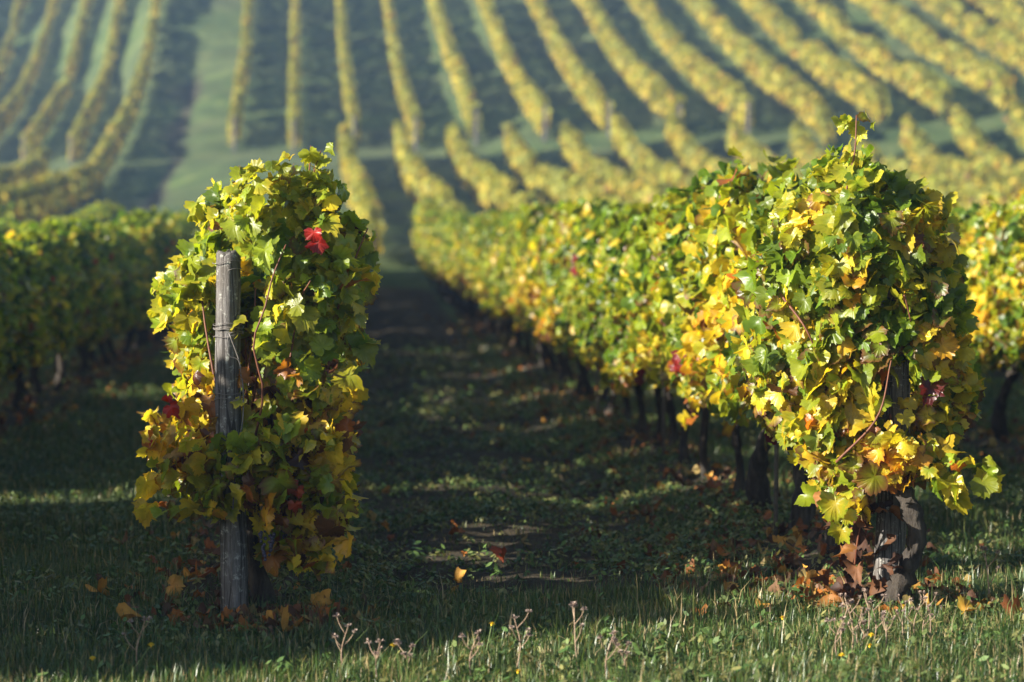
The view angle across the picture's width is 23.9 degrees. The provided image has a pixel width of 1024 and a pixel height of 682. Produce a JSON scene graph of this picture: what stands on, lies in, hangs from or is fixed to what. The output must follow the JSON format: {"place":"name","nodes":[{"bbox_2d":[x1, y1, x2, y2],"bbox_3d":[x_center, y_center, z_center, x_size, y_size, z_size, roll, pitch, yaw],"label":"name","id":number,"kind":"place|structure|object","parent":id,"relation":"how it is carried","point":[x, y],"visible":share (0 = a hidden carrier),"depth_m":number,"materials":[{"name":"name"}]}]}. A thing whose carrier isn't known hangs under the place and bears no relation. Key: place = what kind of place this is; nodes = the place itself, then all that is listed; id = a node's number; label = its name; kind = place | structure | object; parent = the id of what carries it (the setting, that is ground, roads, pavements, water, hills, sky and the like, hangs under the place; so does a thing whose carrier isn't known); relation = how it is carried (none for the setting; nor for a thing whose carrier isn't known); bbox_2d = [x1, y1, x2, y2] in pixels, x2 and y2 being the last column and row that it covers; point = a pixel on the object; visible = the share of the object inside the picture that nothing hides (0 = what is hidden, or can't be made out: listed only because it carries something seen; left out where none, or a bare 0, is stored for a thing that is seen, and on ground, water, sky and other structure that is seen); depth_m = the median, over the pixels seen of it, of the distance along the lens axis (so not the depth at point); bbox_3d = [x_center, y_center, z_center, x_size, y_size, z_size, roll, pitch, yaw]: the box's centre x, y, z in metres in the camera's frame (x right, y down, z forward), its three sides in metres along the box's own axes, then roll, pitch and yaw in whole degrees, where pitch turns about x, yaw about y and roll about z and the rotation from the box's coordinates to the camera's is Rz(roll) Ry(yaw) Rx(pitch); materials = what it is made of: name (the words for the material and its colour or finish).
{"place":"outdoors","nodes":[
{"label":"outdoors","id":0,"kind":"place"},
{"bbox_2d":[0,0,1023,681],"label":"ground","id":1,"kind":"structure","parent":0,"point":[176,152],"depth_m":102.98,"materials":[{"name":"green plant"}]},
{"bbox_2d":[0,246,9,372],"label":"grapevine","id":2,"kind":"object","parent":1,"relation":"on","point":[2,330],"visible":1,"depth_m":18.36,"materials":[{"name":"green plant"}]},
{"bbox_2d":[0,0,28,88],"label":"vine row","id":3,"kind":"object","parent":1,"relation":"on","point":[7,52],"visible":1,"depth_m":153.88,"materials":[{"name":"green plant"}]},
{"bbox_2d":[0,232,45,382],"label":"grapevine","id":4,"kind":"object","parent":1,"relation":"on","point":[15,298],"visible":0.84,"depth_m":19.24,"materials":[{"name":"green plant"}]},
{"bbox_2d":[0,147,50,187],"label":"vine row","id":5,"kind":"object","parent":1,"relation":"on","point":[29,167],"visible":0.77,"depth_m":93.52,"materials":[{"name":"green plant"}]},
{"bbox_2d":[0,240,55,380],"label":"grapevine","id":6,"kind":"object","parent":1,"relation":"on","point":[35,275],"visible":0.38,"depth_m":20.15,"materials":[{"name":"green plant"}]},
{"bbox_2d":[0,0,60,137],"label":"vine row","id":7,"kind":"object","parent":1,"relation":"on","point":[12,106],"visible":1,"depth_m":140.15,"materials":[{"name":"green plant"}]},
{"bbox_2d":[3,234,61,408],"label":"grapevine","id":8,"kind":"object","parent":1,"relation":"on","point":[50,324],"visible":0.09,"depth_m":21.21,"materials":[{"name":"green plant"}]},
{"bbox_2d":[4,228,73,402],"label":"grapevine","id":9,"kind":"object","parent":1,"relation":"on","point":[58,268],"visible":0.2,"depth_m":22.01,"materials":[{"name":"green plant"}]},
{"bbox_2d":[14,223,95,394],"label":"grapevine","id":10,"kind":"object","parent":1,"relation":"on","point":[77,300],"visible":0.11,"depth_m":22.95,"materials":[{"name":"green plant"}]},
{"bbox_2d":[19,0,93,159],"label":"vine row","id":11,"kind":"object","parent":1,"relation":"on","point":[36,132],"visible":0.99,"depth_m":131.33,"materials":[{"name":"green plant"}]},
{"bbox_2d":[0,132,115,223],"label":"vine row","id":12,"kind":"object","parent":1,"relation":"on","point":[71,189],"visible":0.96,"depth_m":79.72,"materials":[{"name":"green plant"}]},
{"bbox_2d":[0,199,124,234],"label":"vine row","id":13,"kind":"object","parent":1,"relation":"on","point":[107,212],"visible":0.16,"depth_m":53.64,"materials":[{"name":"green plant"}]},
{"bbox_2d":[28,215,104,390],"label":"grapevine","id":14,"kind":"object","parent":1,"relation":"on","point":[87,267],"visible":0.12,"depth_m":24.17,"materials":[{"name":"green plant"}]},
{"bbox_2d":[39,220,123,384],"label":"grapevine","id":15,"kind":"object","parent":1,"relation":"on","point":[106,295],"visible":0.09,"depth_m":24.88,"materials":[{"name":"green plant"}]},
{"bbox_2d":[56,214,119,377],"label":"grapevine","id":16,"kind":"object","parent":1,"relation":"on","point":[99,236],"visible":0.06,"depth_m":26.20,"materials":[{"name":"green plant"}]},
{"bbox_2d":[67,0,125,161],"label":"vine row","id":17,"kind":"object","parent":1,"relation":"on","point":[86,119],"visible":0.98,"depth_m":126.00,"materials":[{"name":"green plant"}]},
{"bbox_2d":[76,239,128,371],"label":"grapevine","id":18,"kind":"object","parent":1,"relation":"on","point":[118,311],"visible":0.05,"depth_m":27.22,"materials":[{"name":"green plant"}]},
{"bbox_2d":[87,228,146,368],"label":"grapevine","id":19,"kind":"object","parent":1,"relation":"on","point":[132,294],"visible":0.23,"depth_m":27.82,"materials":[{"name":"green plant"}]},
{"bbox_2d":[97,221,142,365],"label":"grapevine","id":20,"kind":"object","parent":1,"relation":"on","point":[128,240],"visible":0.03,"depth_m":28.98,"materials":[{"name":"green plant"}]},
{"bbox_2d":[105,230,152,360],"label":"grapevine","id":21,"kind":"object","parent":1,"relation":"on","point":[143,265],"visible":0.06,"depth_m":29.92,"materials":[{"name":"green plant"}]},
{"bbox_2d":[106,0,161,163],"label":"vine row","id":22,"kind":"object","parent":1,"relation":"on","point":[123,122],"visible":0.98,"depth_m":117.76,"materials":[{"name":"green plant"}]},
{"bbox_2d":[119,234,160,357],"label":"grapevine","id":23,"kind":"object","parent":1,"relation":"on","point":[131,333],"visible":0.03,"depth_m":31.07,"materials":[{"name":"green plant"}]},
{"bbox_2d":[112,214,170,351],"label":"grapevine","id":24,"kind":"object","parent":1,"relation":"on","point":[146,230],"visible":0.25,"depth_m":32.45,"materials":[{"name":"green plant"}]},
{"bbox_2d":[117,205,176,346],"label":"grapevine","id":25,"kind":"object","parent":1,"relation":"on","point":[157,216],"visible":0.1,"depth_m":33.50,"materials":[{"name":"green plant"}]},
{"bbox_2d":[135,208,183,340],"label":"grapevine","id":26,"kind":"object","parent":1,"relation":"on","point":[172,226],"visible":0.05,"depth_m":35.35,"materials":[{"name":"green plant"}]},
{"bbox_2d":[212,249,248,622],"bbox_3d":[-1.085,0.442,9.318,0.133,1.590,0.154,0,3,-3],"label":"wooden post","id":27,"kind":"object","parent":1,"relation":"on","point":[234,565],"visible":0.81,"depth_m":9.28,"materials":[{"name":"grey wood"}]},
{"bbox_2d":[227,0,253,145],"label":"vine row","id":28,"kind":"object","parent":1,"relation":"on","point":[240,82],"visible":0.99,"depth_m":117.72,"materials":[{"name":"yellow plant"}]},
{"bbox_2d":[162,204,333,509],"bbox_3d":[-1.146,0.214,10.511,0.774,1.656,1.357,0,3,-5],"label":"grapevine","id":29,"kind":"object","parent":1,"relation":"on","point":[252,276],"visible":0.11,"depth_m":10.18,"materials":[{"name":"green plant"}]},
{"bbox_2d":[170,213,334,409],"bbox_3d":[-1.214,0.160,11.479,0.849,1.710,1.385,0,3,-2],"label":"grapevine","id":30,"kind":"object","parent":1,"relation":"on","point":[242,354],"visible":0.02,"depth_m":10.96,"materials":[{"name":"green plant"}]},
{"bbox_2d":[131,142,382,607],"bbox_3d":[-1.017,0.174,9.893,0.977,1.946,1.683,0,3,-3],"label":"grapevine","id":31,"kind":"object","parent":1,"relation":"on","point":[291,440],"visible":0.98,"depth_m":9.31,"materials":[{"name":"green plant"}]},
{"bbox_2d":[286,0,302,147],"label":"vine row","id":32,"kind":"object","parent":1,"relation":"on","point":[295,69],"visible":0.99,"depth_m":116.20,"materials":[{"name":"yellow plant"}]},
{"bbox_2d":[335,0,360,141],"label":"vine row","id":33,"kind":"object","parent":1,"relation":"on","point":[350,104],"visible":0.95,"depth_m":116.83,"materials":[{"name":"yellow plant"}]},
{"bbox_2d":[336,123,386,254],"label":"vine row","id":34,"kind":"object","parent":1,"relation":"on","point":[362,201],"visible":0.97,"depth_m":69.97,"materials":[{"name":"yellow plant"}]},
{"bbox_2d":[381,0,423,148],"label":"vine row","id":35,"kind":"object","parent":1,"relation":"on","point":[410,110],"visible":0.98,"depth_m":116.06,"materials":[{"name":"yellow plant"}]},
{"bbox_2d":[414,197,443,284],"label":"grapevine","id":36,"kind":"object","parent":1,"relation":"on","point":[425,205],"visible":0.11,"depth_m":56.02,"materials":[{"name":"green plant"}]},
{"bbox_2d":[392,119,467,215],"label":"vine row","id":37,"kind":"object","parent":1,"relation":"on","point":[419,181],"visible":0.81,"depth_m":81.15,"materials":[{"name":"yellow plant"}]},
{"bbox_2d":[417,214,443,294],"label":"grapevine","id":38,"kind":"object","parent":1,"relation":"on","point":[421,240],"visible":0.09,"depth_m":53.33,"materials":[{"name":"green plant"}]},
{"bbox_2d":[422,213,446,300],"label":"grapevine","id":39,"kind":"object","parent":1,"relation":"on","point":[431,221],"visible":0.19,"depth_m":51.64,"materials":[{"name":"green plant"}]},
{"bbox_2d":[433,209,471,310],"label":"grapevine","id":40,"kind":"object","parent":1,"relation":"on","point":[438,246],"visible":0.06,"depth_m":46.51,"materials":[{"name":"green plant"}]},
{"bbox_2d":[439,216,469,312],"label":"grapevine","id":41,"kind":"object","parent":1,"relation":"on","point":[451,222],"visible":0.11,"depth_m":45.47,"materials":[{"name":"green plant"}]},
{"bbox_2d":[427,0,482,142],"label":"vine row","id":42,"kind":"object","parent":1,"relation":"on","point":[457,69],"visible":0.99,"depth_m":114.26,"materials":[{"name":"yellow plant"}]},
{"bbox_2d":[440,219,471,316],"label":"grapevine","id":43,"kind":"object","parent":1,"relation":"on","point":[447,259],"visible":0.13,"depth_m":43.70,"materials":[{"name":"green plant"}]},
{"bbox_2d":[452,208,492,322],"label":"grapevine","id":44,"kind":"object","parent":1,"relation":"on","point":[458,252],"visible":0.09,"depth_m":40.82,"materials":[{"name":"green plant"}]},
{"bbox_2d":[464,215,490,327],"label":"grapevine","id":45,"kind":"object","parent":1,"relation":"on","point":[470,236],"visible":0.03,"depth_m":38.75,"materials":[{"name":"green plant"}]},
{"bbox_2d":[467,213,504,334],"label":"grapevine","id":46,"kind":"object","parent":1,"relation":"on","point":[479,225],"visible":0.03,"depth_m":36.98,"materials":[{"name":"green plant"}]},
{"bbox_2d":[468,210,513,336],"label":"grapevine","id":47,"kind":"object","parent":1,"relation":"on","point":[493,215],"visible":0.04,"depth_m":35.65,"materials":[{"name":"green plant"}]},
{"bbox_2d":[476,224,511,344],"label":"grapevine","id":48,"kind":"object","parent":1,"relation":"on","point":[482,256],"visible":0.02,"depth_m":33.71,"materials":[{"name":"green plant"}]},
{"bbox_2d":[472,210,519,338],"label":"grapevine","id":49,"kind":"object","parent":1,"relation":"on","point":[477,263],"visible":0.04,"depth_m":34.74,"materials":[{"name":"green plant"}]},
{"bbox_2d":[444,122,548,213],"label":"vine row","id":50,"kind":"object","parent":1,"relation":"on","point":[487,185],"visible":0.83,"depth_m":80.18,"materials":[{"name":"yellow plant"}]},
{"bbox_2d":[480,220,522,349],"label":"grapevine","id":51,"kind":"object","parent":1,"relation":"on","point":[487,263],"visible":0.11,"depth_m":33.07,"materials":[{"name":"green plant"}]},
{"bbox_2d":[491,204,523,353],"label":"grapevine","id":52,"kind":"object","parent":1,"relation":"on","point":[518,339],"visible":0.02,"depth_m":32.10,"materials":[{"name":"green plant"}]},
{"bbox_2d":[491,212,530,354],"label":"grapevine","id":53,"kind":"object","parent":1,"relation":"on","point":[501,283],"visible":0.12,"depth_m":31.04,"materials":[{"name":"green plant"}]},
{"bbox_2d":[0,333,1023,681],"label":"lane weeds","id":54,"kind":"object","parent":1,"relation":"on","point":[472,509],"visible":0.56,"depth_m":12.47,"materials":[{"name":"green plant"}]},
{"bbox_2d":[0,309,1023,635],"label":"fallen leaves","id":55,"kind":"object","parent":1,"relation":"on","point":[284,613],"depth_m":11.10,"materials":[{"name":"brown plant"}]},
{"bbox_2d":[476,0,551,139],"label":"vine row","id":56,"kind":"object","parent":1,"relation":"on","point":[530,96],"visible":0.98,"depth_m":112.88,"materials":[{"name":"yellow plant"}]},
{"bbox_2d":[501,225,530,358],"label":"grapevine","id":57,"kind":"object","parent":1,"relation":"on","point":[506,265],"visible":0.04,"depth_m":29.92,"materials":[{"name":"green plant"}]},
{"bbox_2d":[505,242,542,361],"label":"grapevine","id":58,"kind":"object","parent":1,"relation":"on","point":[513,283],"visible":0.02,"depth_m":28.98,"materials":[{"name":"yellow plant"}]},
{"bbox_2d":[511,232,549,372],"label":"grapevine","id":59,"kind":"object","parent":1,"relation":"on","point":[518,265],"visible":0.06,"depth_m":27.34,"materials":[{"name":"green plant"}]},
{"bbox_2d":[508,202,558,365],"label":"grapevine","id":60,"kind":"object","parent":1,"relation":"on","point":[528,218],"visible":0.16,"depth_m":27.82,"materials":[{"name":"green plant"}]},
{"bbox_2d":[516,219,558,376],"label":"grapevine","id":61,"kind":"object","parent":1,"relation":"on","point":[521,278],"visible":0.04,"depth_m":26.37,"materials":[{"name":"yellow plant"}]},
{"bbox_2d":[523,199,582,388],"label":"grapevine","id":62,"kind":"object","parent":1,"relation":"on","point":[534,300],"visible":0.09,"depth_m":24.29,"materials":[{"name":"yellow plant"}]},
{"bbox_2d":[501,121,632,210],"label":"vine row","id":63,"kind":"object","parent":1,"relation":"on","point":[546,183],"visible":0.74,"depth_m":80.66,"materials":[{"name":"yellow plant"}]},
{"bbox_2d":[525,197,608,393],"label":"grapevine","id":64,"kind":"object","parent":1,"relation":"on","point":[541,285],"visible":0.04,"depth_m":23.37,"materials":[{"name":"yellow plant"}]},
{"bbox_2d":[526,0,614,135],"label":"vine row","id":65,"kind":"object","parent":1,"relation":"on","point":[588,90],"visible":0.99,"depth_m":111.29,"materials":[{"name":"yellow plant"}]},
{"bbox_2d":[538,198,624,396],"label":"grapevine","id":66,"kind":"object","parent":1,"relation":"on","point":[569,206],"visible":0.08,"depth_m":22.25,"materials":[{"name":"yellow plant"}]},
{"bbox_2d":[539,203,626,402],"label":"grapevine","id":67,"kind":"object","parent":1,"relation":"on","point":[559,258],"visible":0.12,"depth_m":21.48,"materials":[{"name":"yellow plant"}]},
{"bbox_2d":[561,214,625,416],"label":"grapevine","id":68,"kind":"object","parent":1,"relation":"on","point":[571,282],"visible":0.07,"depth_m":20.47,"materials":[{"name":"yellow plant"}]},
{"bbox_2d":[567,236,631,423],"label":"grapevine","id":69,"kind":"object","parent":1,"relation":"on","point":[580,332],"visible":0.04,"depth_m":19.43,"materials":[{"name":"yellow plant"}]},
{"bbox_2d":[576,202,658,432],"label":"grapevine","id":70,"kind":"object","parent":1,"relation":"on","point":[599,228],"visible":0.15,"depth_m":18.46,"materials":[{"name":"green plant"}]},
{"bbox_2d":[559,121,689,204],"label":"vine row","id":71,"kind":"object","parent":1,"relation":"on","point":[576,150],"visible":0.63,"depth_m":81.78,"materials":[{"name":"yellow plant"}]},
{"bbox_2d":[574,0,685,128],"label":"vine row","id":72,"kind":"object","parent":1,"relation":"on","point":[622,55],"visible":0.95,"depth_m":110.73,"materials":[{"name":"yellow plant"}]},
{"bbox_2d":[589,237,681,444],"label":"grapevine","id":73,"kind":"object","parent":1,"relation":"on","point":[607,372],"visible":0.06,"depth_m":17.43,"materials":[{"name":"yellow plant"}]},
{"bbox_2d":[599,211,679,451],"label":"grapevine","id":74,"kind":"object","parent":1,"relation":"on","point":[627,239],"visible":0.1,"depth_m":16.52,"materials":[{"name":"green plant"}]},
{"bbox_2d":[615,187,696,464],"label":"grapevine","id":75,"kind":"object","parent":1,"relation":"on","point":[644,341],"visible":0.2,"depth_m":15.34,"materials":[{"name":"yellow plant"}]},
{"bbox_2d":[609,112,709,190],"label":"vine row","id":76,"kind":"object","parent":1,"relation":"on","point":[641,162],"visible":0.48,"depth_m":88.50,"materials":[{"name":"yellow plant"}]},
{"bbox_2d":[627,0,754,132],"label":"vine row","id":77,"kind":"object","parent":1,"relation":"on","point":[660,28],"visible":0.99,"depth_m":108.57,"materials":[{"name":"yellow plant"}]},
{"bbox_2d":[647,218,749,478],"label":"grapevine","id":78,"kind":"object","parent":1,"relation":"on","point":[659,281],"visible":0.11,"depth_m":14.41,"materials":[{"name":"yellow plant"}]},
{"bbox_2d":[660,201,755,496],"bbox_3d":[1.272,0.045,13.573,0.893,1.852,1.365,0,3,-6],"label":"grapevine","id":79,"kind":"object","parent":1,"relation":"on","point":[680,221],"visible":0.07,"depth_m":13.59,"materials":[{"name":"yellow plant"}]},
{"bbox_2d":[663,112,768,182],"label":"vine row","id":80,"kind":"object","parent":1,"relation":"on","point":[691,154],"visible":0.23,"depth_m":91.55,"materials":[{"name":"yellow plant"}]},
{"bbox_2d":[671,146,817,510],"bbox_3d":[1.304,-0.010,12.630,0.963,1.991,1.388,0,3,-6],"label":"grapevine","id":81,"kind":"object","parent":1,"relation":"on","point":[696,299],"visible":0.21,"depth_m":12.47,"materials":[{"name":"yellow plant"}]},
{"bbox_2d":[678,0,836,149],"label":"vine row","id":82,"kind":"object","parent":1,"relation":"on","point":[739,46],"visible":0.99,"depth_m":105.48,"materials":[{"name":"yellow plant"}]},
{"bbox_2d":[773,443,778,535],"bbox_3d":[1.262,0.230,11.530,0.024,1.600,0.027,0,3,-3],"label":"metal stake","id":83,"kind":"object","parent":1,"relation":"on","point":[776,466],"visible":0.19,"depth_m":11.54,"materials":[{"name":"metal"}]},
{"bbox_2d":[701,157,894,531],"bbox_3d":[1.386,0.052,11.555,0.884,1.911,1.388,0,3,-7],"label":"grapevine","id":84,"kind":"object","parent":1,"relation":"on","point":[757,204],"visible":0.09,"depth_m":11.67,"materials":[{"name":"yellow plant"}]},
{"bbox_2d":[737,0,890,129],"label":"vine row","id":85,"kind":"object","parent":1,"relation":"on","point":[821,58],"visible":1,"depth_m":106.09,"materials":[{"name":"yellow plant"}]},
{"bbox_2d":[732,157,921,554],"bbox_3d":[1.420,0.119,10.600,0.881,1.828,1.365,0,3,-2],"label":"grapevine","id":86,"kind":"object","parent":1,"relation":"on","point":[764,327],"visible":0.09,"depth_m":10.31,"materials":[{"name":"yellow plant"}]},
{"bbox_2d":[724,118,970,209],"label":"vine row","id":87,"kind":"object","parent":1,"relation":"on","point":[745,145],"visible":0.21,"depth_m":90.88,"materials":[{"name":"yellow plant"}]},
{"bbox_2d":[727,110,1004,610],"bbox_3d":[1.458,0.105,9.979,1.163,2.075,1.546,0,3,-3],"label":"grapevine","id":88,"kind":"object","parent":1,"relation":"on","point":[920,268],"visible":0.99,"depth_m":9.45,"materials":[{"name":"green plant"}]},
{"bbox_2d":[794,0,953,123],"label":"vine row","id":89,"kind":"object","parent":1,"relation":"on","point":[874,53],"visible":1,"depth_m":105.96,"materials":[{"name":"yellow plant"}]},
{"bbox_2d":[873,277,910,608],"bbox_3d":[1.510,0.444,9.619,0.160,1.531,0.140,0,3,-3],"label":"wooden post","id":90,"kind":"object","parent":1,"relation":"on","point":[888,522],"visible":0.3,"depth_m":9.57,"materials":[{"name":"grey wood"}]},
{"bbox_2d":[789,119,1013,211],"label":"vine row","id":91,"kind":"object","parent":1,"relation":"on","point":[808,151],"visible":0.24,"depth_m":72.35,"materials":[{"name":"yellow plant"}]},
{"bbox_2d":[850,0,1015,113],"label":"vine row","id":92,"kind":"object","parent":1,"relation":"on","point":[976,70],"visible":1,"depth_m":105.52,"materials":[{"name":"yellow plant"}]},
{"bbox_2d":[851,139,1023,204],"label":"vine row","id":93,"kind":"object","parent":1,"relation":"on","point":[1008,186],"visible":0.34,"depth_m":81.54,"materials":[{"name":"yellow plant"}]},
{"bbox_2d":[899,115,1023,192],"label":"vine row","id":94,"kind":"object","parent":1,"relation":"on","point":[918,140],"visible":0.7,"depth_m":87.20,"materials":[{"name":"yellow plant"}]},
{"bbox_2d":[910,0,1023,76],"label":"vine row","id":95,"kind":"object","parent":1,"relation":"on","point":[977,32],"visible":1,"depth_m":109.28,"materials":[{"name":"yellow plant"}]},
{"bbox_2d":[949,104,1023,180],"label":"vine row","id":96,"kind":"object","parent":1,"relation":"on","point":[969,135],"visible":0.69,"depth_m":91.18,"materials":[{"name":"yellow plant"}]},
{"bbox_2d":[950,194,1023,438],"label":"grapevine","id":97,"kind":"object","parent":1,"relation":"on","point":[973,228],"visible":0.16,"depth_m":17.47,"materials":[{"name":"yellow plant"}]},
{"bbox_2d":[961,0,1023,41],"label":"vine row","id":98,"kind":"object","parent":1,"relation":"on","point":[1009,15],"visible":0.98,"depth_m":114.08,"materials":[{"name":"yellow plant"}]},
{"bbox_2d":[966,188,1023,375],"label":"grapevine","id":99,"kind":"object","parent":1,"relation":"on","point":[1001,245],"visible":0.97,"depth_m":16.65,"materials":[{"name":"yellow plant"}]},
{"bbox_2d":[1003,98,1023,147],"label":"vine row","id":100,"kind":"object","parent":1,"relation":"on","point":[1018,107],"visible":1,"depth_m":93.11,"materials":[{"name":"yellow plant"}]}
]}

